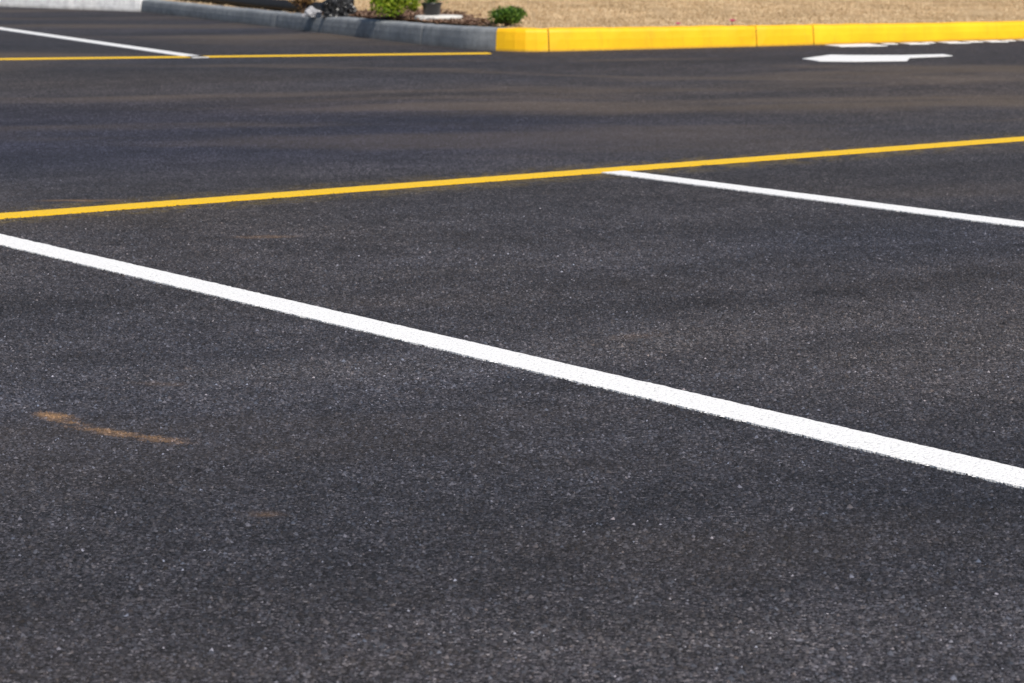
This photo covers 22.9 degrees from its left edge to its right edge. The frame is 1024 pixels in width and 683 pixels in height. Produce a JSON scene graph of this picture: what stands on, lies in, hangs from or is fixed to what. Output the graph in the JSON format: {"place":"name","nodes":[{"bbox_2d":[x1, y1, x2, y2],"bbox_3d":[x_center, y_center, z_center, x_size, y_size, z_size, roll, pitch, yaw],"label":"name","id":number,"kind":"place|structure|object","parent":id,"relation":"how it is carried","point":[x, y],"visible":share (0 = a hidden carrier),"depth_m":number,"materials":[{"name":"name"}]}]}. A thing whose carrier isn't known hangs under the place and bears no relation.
{"place":"outdoors","nodes":[
{"label":"outdoors","id":0,"kind":"place"},
{"bbox_2d":[0,6,1023,682],"bbox_3d":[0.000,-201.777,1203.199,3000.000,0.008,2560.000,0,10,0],"label":"asphalt parking lot","id":1,"kind":"structure","parent":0,"point":[198,488],"depth_m":5.54,"materials":[{"name":"black asphalt"}]},
{"bbox_2d":[0,0,141,11],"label":"pale concrete curb","id":2,"kind":"structure","parent":1,"relation":"on","point":[122,5],"depth_m":26.36,"materials":[{"name":"white concrete"}]},
{"bbox_2d":[0,27,208,57],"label":"white parking line","id":3,"kind":"object","parent":1,"relation":"on","point":[104,43],"visible":1,"depth_m":19.30,"materials":[{"name":"paint"}]},
{"bbox_2d":[0,52,491,59],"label":"yellow line","id":4,"kind":"object","parent":1,"relation":"on","point":[242,56],"visible":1,"depth_m":17.58,"materials":[{"name":"paint"}]},
{"bbox_2d":[141,0,506,50],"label":"concrete curb","id":5,"kind":"structure","parent":1,"relation":"on","point":[467,37],"depth_m":20.60,"materials":[{"name":"grey concrete"}]},
{"bbox_2d":[301,6,321,16],"bbox_3d":[-1.681,-2.778,21.285,0.172,0.088,0.130,-4,10,-21],"label":"rock","id":6,"kind":"object","parent":5,"relation":"on","point":[311,11],"visible":0.98,"depth_m":21.26,"materials":[{"name":"white stone"}]},
{"bbox_2d":[318,0,356,17],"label":"rock","id":7,"kind":"object","parent":5,"relation":"on","point":[337,8],"visible":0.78,"depth_m":21.03,"materials":[{"name":"grey stone"}]},
{"bbox_2d":[0,234,1023,488],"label":"white parking line","id":8,"kind":"object","parent":1,"relation":"on","point":[962,464],"visible":1,"depth_m":5.38,"materials":[{"name":"paint"}]},
{"bbox_2d":[0,136,1023,218],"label":"yellow line","id":9,"kind":"object","parent":1,"relation":"on","point":[438,182],"visible":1,"depth_m":9.37,"materials":[{"name":"paint"}]},
{"bbox_2d":[496,21,1023,51],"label":"yellow painted curb","id":10,"kind":"structure","parent":1,"relation":"on","point":[524,39],"depth_m":18.86,"materials":[{"name":"paint"}]},
{"bbox_2d":[601,170,1023,227],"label":"white parking line","id":11,"kind":"object","parent":1,"relation":"on","point":[911,210],"visible":1,"depth_m":8.74,"materials":[{"name":"paint"}]},
{"bbox_2d":[802,54,951,61],"bbox_3d":[2.525,-1.949,17.398,1.090,0.006,0.880,0,10,0],"label":"white direction arrow","id":12,"kind":"object","parent":1,"relation":"on","point":[849,58],"visible":1,"depth_m":17.40,"materials":[{"name":"paint"}]},
{"bbox_2d":[827,40,1023,46],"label":"white curbside lettering","id":13,"kind":"object","parent":1,"relation":"on","point":[866,45],"visible":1,"depth_m":19.30,"materials":[{"name":"paint"}]},
{"bbox_2d":[166,0,1023,28],"bbox_3d":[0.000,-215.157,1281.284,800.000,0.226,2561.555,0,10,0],"label":"dormant grass ground","id":14,"kind":"structure","parent":0,"point":[984,12],"depth_m":21.27,"materials":[{"name":"plant"}]},
{"bbox_2d":[183,0,321,11],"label":"mulch bed","id":15,"kind":"object","parent":14,"relation":"on","point":[283,5],"visible":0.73,"depth_m":22.96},
{"bbox_2d":[288,0,317,13],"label":"brown shrub","id":16,"kind":"object","parent":14,"relation":"on","point":[301,3],"visible":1,"depth_m":21.99,"materials":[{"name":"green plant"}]},
{"bbox_2d":[322,8,499,25],"bbox_3d":[-0.546,-2.616,20.370,0.977,0.067,3.488,-4,11,-24],"label":"mulch bed","id":17,"kind":"object","parent":14,"relation":"on","point":[465,19],"visible":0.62,"depth_m":20.27,"materials":[{"name":"brown wood"}]},
{"bbox_2d":[368,0,420,20],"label":"light green shrub","id":18,"kind":"object","parent":17,"relation":"on","point":[394,7],"visible":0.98,"depth_m":19.98,"materials":[{"name":"green plant"}]},
{"bbox_2d":[415,15,462,21],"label":"slab","id":19,"kind":"structure","parent":17,"relation":"on","point":[428,17],"depth_m":19.72,"materials":[{"name":"concrete"}]},
{"bbox_2d":[421,0,447,14],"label":"plant pot","id":20,"kind":"object","parent":19,"relation":"on","point":[431,7],"visible":1,"depth_m":19.83,"materials":[{"name":"grey plastic"}]},
{"bbox_2d":[487,5,526,26],"bbox_3d":[-0.036,-2.402,18.650,0.302,0.161,0.296,0,10,0],"label":"dark green shrub","id":21,"kind":"object","parent":14,"relation":"on","point":[510,15],"visible":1,"depth_m":18.58,"materials":[{"name":"green plant"}]}
]}

